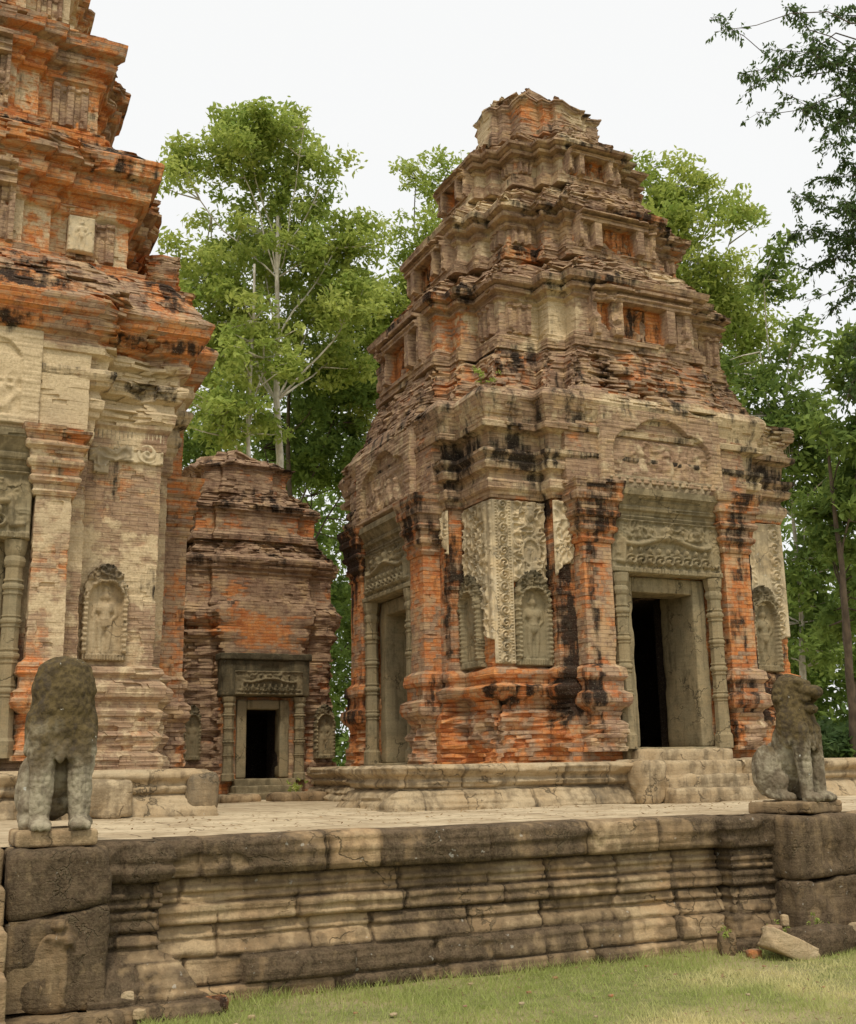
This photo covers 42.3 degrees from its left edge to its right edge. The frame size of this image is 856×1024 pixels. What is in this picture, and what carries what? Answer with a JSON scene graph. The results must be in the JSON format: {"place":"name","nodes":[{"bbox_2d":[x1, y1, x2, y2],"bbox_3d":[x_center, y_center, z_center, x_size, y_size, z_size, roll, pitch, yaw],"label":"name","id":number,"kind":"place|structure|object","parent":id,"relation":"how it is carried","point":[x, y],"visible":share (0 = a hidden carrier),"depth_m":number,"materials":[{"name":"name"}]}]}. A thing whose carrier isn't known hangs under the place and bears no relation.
{"place":"outdoors","nodes":[
{"label":"outdoors","id":0,"kind":"place"},
{"bbox_2d":[168,450,341,799],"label":"brick tower","id":1,"kind":"structure","parent":0,"point":[262,619],"depth_m":19.38,"materials":[{"name":"red brick"}]},
{"bbox_2d":[286,778,307,791],"bbox_3d":[-2.183,4.483,18.197,0.332,0.266,0.353,-7,-14,25],"label":"weed","id":2,"kind":"object","parent":1,"relation":"on","point":[294,786],"visible":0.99,"depth_m":18.13,"materials":[{"name":"green plant"}]},
{"bbox_2d":[0,847,855,1023],"bbox_3d":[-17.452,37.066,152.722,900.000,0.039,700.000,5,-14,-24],"label":"ground","id":3,"kind":"structure","parent":0,"point":[790,965],"depth_m":7.74,"materials":[{"name":"green plant"}]},
{"bbox_2d":[0,848,7,1023],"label":"stone steps","id":4,"kind":"structure","parent":3,"relation":"on","point":[3,948],"depth_m":6.66,"materials":[{"name":"stone"}]},
{"bbox_2d":[1,845,124,1023],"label":"lion pedestal","id":5,"kind":"object","parent":3,"relation":"on","point":[56,925],"visible":0.84,"depth_m":7.18,"materials":[{"name":"stone"}]},
{"bbox_2d":[8,656,97,847],"bbox_3d":[-2.609,1.670,7.792,0.546,1.296,0.718,5,-14,-24],"label":"lion statue","id":6,"kind":"object","parent":5,"relation":"on","point":[54,776],"visible":1,"depth_m":7.59,"materials":[{"name":"stone"}]},
{"bbox_2d":[121,991,133,999],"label":"loose stone","id":7,"kind":"object","parent":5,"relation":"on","point":[127,995],"visible":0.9,"depth_m":7.29,"materials":[{"name":"stone"}]},
{"bbox_2d":[132,1008,146,1019],"bbox_3d":[-1.879,3.270,7.207,0.090,0.067,0.072,0,-13,-5],"label":"loose stone","id":8,"kind":"object","parent":3,"relation":"on","point":[139,1013],"visible":1,"depth_m":7.18,"materials":[{"name":"stone"}]},
{"bbox_2d":[206,995,228,1012],"bbox_3d":[-1.453,3.365,7.563,0.179,0.124,0.135,3,-14,-18],"label":"loose stone","id":9,"kind":"object","parent":3,"relation":"on","point":[223,1000],"visible":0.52,"depth_m":7.53,"materials":[{"name":"stone"}]},
{"bbox_2d":[186,264,311,457],"bbox_3d":[-6.125,0.797,35.026,4.334,17.712,4.366,5,-14,-24],"label":"tree","id":10,"kind":"object","parent":3,"relation":"on","point":[220,422],"visible":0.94,"depth_m":35.66,"materials":[{"name":"green plant"}]},
{"bbox_2d":[155,96,396,467],"bbox_3d":[-5.587,-2.252,37.413,9.356,24.735,6.932,5,-14,-24],"label":"tree","id":11,"kind":"object","parent":3,"relation":"on","point":[252,132],"visible":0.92,"depth_m":37.96,"materials":[{"name":"green plant"}]},
{"bbox_2d":[182,333,380,704],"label":"tree","id":12,"kind":"object","parent":3,"relation":"on","point":[308,462],"visible":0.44,"depth_m":42.73,"materials":[{"name":"green plant"}]},
{"bbox_2d":[334,143,469,437],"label":"tree","id":13,"kind":"object","parent":3,"relation":"on","point":[398,307],"visible":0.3,"depth_m":43.21,"materials":[{"name":"green plant"}]},
{"bbox_2d":[86,813,781,1023],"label":"retaining wall","id":14,"kind":"structure","parent":3,"relation":"on","point":[195,921],"depth_m":8.65,"materials":[{"name":"stone"}]},
{"bbox_2d":[93,798,855,1023],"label":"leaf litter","id":15,"kind":"object","parent":3,"relation":"on","point":[722,975],"visible":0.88,"depth_m":9.39,"materials":[{"name":"brown plant"}]},
{"bbox_2d":[183,411,855,765],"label":"wood","id":16,"kind":"object","parent":3,"relation":"on","point":[838,696],"visible":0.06,"depth_m":59.47,"materials":[{"name":"green plant"}]},
{"bbox_2d":[623,145,792,391],"bbox_3d":[9.907,-1.516,38.522,5.782,23.288,6.250,-10,-16,33],"label":"tree","id":17,"kind":"object","parent":3,"relation":"on","point":[671,202],"visible":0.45,"depth_m":38.99,"materials":[{"name":"green plant"}]},
{"bbox_2d":[717,931,736,955],"bbox_3d":[2.550,3.689,9.447,0.166,0.224,0.111,0,-13,-4],"label":"loose stone","id":18,"kind":"object","parent":3,"relation":"on","point":[728,945],"visible":0.91,"depth_m":9.40,"materials":[{"name":"stone"}]},
{"bbox_2d":[718,925,731,938],"bbox_3d":[2.507,3.574,9.416,0.127,0.100,0.229,-10,-16,36],"label":"weed","id":19,"kind":"object","parent":18,"relation":"on","point":[724,930],"visible":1,"depth_m":9.42,"materials":[{"name":"green plant"}]},
{"bbox_2d":[745,948,762,958],"bbox_3d":[2.740,3.717,9.313,0.133,0.072,0.104,5,-14,-26],"label":"loose stone","id":20,"kind":"object","parent":3,"relation":"on","point":[753,952],"visible":0.95,"depth_m":9.28,"materials":[{"name":"stone"}]},
{"bbox_2d":[705,0,855,417],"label":"overhanging tree","id":21,"kind":"object","parent":3,"relation":"on","point":[842,117],"visible":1,"depth_m":15.79,"materials":[{"name":"green plant"}]},
{"bbox_2d":[720,223,855,680],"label":"tree","id":22,"kind":"object","parent":3,"relation":"on","point":[763,379],"visible":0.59,"depth_m":35.59,"materials":[{"name":"green plant"}]},
{"bbox_2d":[756,926,819,960],"bbox_3d":[3.021,3.632,9.244,0.528,0.185,0.270,27,-19,-10],"label":"loose stone","id":23,"kind":"object","parent":3,"relation":"on","point":[777,941],"visible":0.84,"depth_m":9.13,"materials":[{"name":"stone"}]},
{"bbox_2d":[767,812,855,928],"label":"lion pedestal","id":24,"kind":"object","parent":3,"relation":"on","point":[813,860],"visible":0.69,"depth_m":9.88,"materials":[{"name":"stone"}]},
{"bbox_2d":[748,674,841,814],"bbox_3d":[3.445,2.191,10.513,0.670,1.300,0.699,12,-18,-44],"label":"lion statue","id":25,"kind":"object","parent":24,"relation":"on","point":[788,770],"visible":1,"depth_m":10.36,"materials":[{"name":"stone"}]},
{"bbox_2d":[785,923,855,957],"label":"loose stone","id":26,"kind":"object","parent":3,"relation":"on","point":[830,938],"visible":0.7,"depth_m":9.34,"materials":[{"name":"stone"}]},
{"bbox_2d":[765,924,782,930],"bbox_3d":[2.959,3.602,9.445,0.149,0.150,0.133,0,-13,-5],"label":"loose stone","id":27,"kind":"object","parent":26,"relation":"on","point":[779,927],"visible":0.23,"depth_m":9.43,"materials":[{"name":"stone"}]},
{"bbox_2d":[780,914,788,926],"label":"loose stone","id":28,"kind":"object","parent":26,"relation":"on","point":[784,920],"visible":1,"depth_m":9.49,"materials":[{"name":"stone"}]},
{"bbox_2d":[807,911,828,924],"bbox_3d":[3.399,3.548,9.595,0.285,0.161,0.199,-1,-13,2],"label":"weed","id":29,"kind":"object","parent":26,"relation":"on","point":[817,919],"visible":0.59,"depth_m":9.57,"materials":[{"name":"green plant"}]},
{"bbox_2d":[789,317,855,757],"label":"tree","id":30,"kind":"object","parent":3,"relation":"on","point":[837,498],"visible":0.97,"depth_m":30.07,"materials":[{"name":"green plant"}]},
{"bbox_2d":[816,716,848,812],"bbox_3d":[12.730,7.672,32.958,4.291,3.298,4.104,-3,-13,11],"label":"bush","id":31,"kind":"object","parent":3,"relation":"on","point":[826,718],"depth_m":33.45,"materials":[{"name":"green plant"}]},
{"bbox_2d":[817,719,852,811],"bbox_3d":[10.665,7.306,30.902,4.054,3.080,3.792,5,-14,-24],"label":"bush","id":32,"kind":"object","parent":3,"relation":"on","point":[832,734],"visible":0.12,"depth_m":29.91,"materials":[{"name":"green plant"}]},
{"bbox_2d":[824,727,855,757],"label":"bush","id":33,"kind":"object","parent":3,"relation":"on","point":[850,753],"visible":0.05,"depth_m":29.57,"materials":[{"name":"green plant"}]},
{"bbox_2d":[827,810,855,813],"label":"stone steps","id":34,"kind":"structure","parent":3,"relation":"on","point":[852,811],"depth_m":10.69,"materials":[{"name":"stone"}]},
{"bbox_2d":[848,922,855,948],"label":"loose stone","id":35,"kind":"object","parent":3,"relation":"on","point":[853,924],"visible":0.27,"depth_m":9.61,"materials":[{"name":"stone"}]},
{"bbox_2d":[0,795,855,846],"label":"platform paving","id":36,"kind":"structure","parent":0,"point":[229,814],"depth_m":10.78,"materials":[{"name":"beige stone"}]},
{"bbox_2d":[0,0,219,820],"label":"brick tower","id":37,"kind":"structure","parent":36,"relation":"on","point":[108,358],"depth_m":13.39,"materials":[{"name":"orange brick"}]},
{"bbox_2d":[218,794,260,802],"bbox_3d":[-2.840,4.320,16.620,0.626,0.164,0.361,5,-14,-24],"label":"kerb stone","id":38,"kind":"object","parent":36,"relation":"on","point":[233,798],"visible":0.63,"depth_m":16.47,"materials":[{"name":"stone"}]},
{"bbox_2d":[266,791,326,801],"bbox_3d":[-1.790,4.335,16.826,1.303,0.186,0.464,5,-14,-24],"label":"kerb stone","id":39,"kind":"object","parent":36,"relation":"on","point":[296,796],"visible":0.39,"depth_m":16.55,"materials":[{"name":"stone"}]},
{"bbox_2d":[306,88,855,811],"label":"brick tower","id":40,"kind":"structure","parent":36,"relation":"on","point":[560,542],"depth_m":15.49,"materials":[{"name":"brown brick"}]},
{"bbox_2d":[472,365,500,384],"bbox_3d":[0.779,-1.848,14.868,0.411,0.307,0.200,-7,-14,26],"label":"weed","id":41,"kind":"object","parent":40,"relation":"on","point":[476,370],"visible":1,"depth_m":14.86,"materials":[{"name":"green plant"}]},
{"bbox_2d":[89,0,855,761],"label":"sky","id":42,"kind":"structure","parent":0,"point":[384,80],"materials":[{"name":"white"}]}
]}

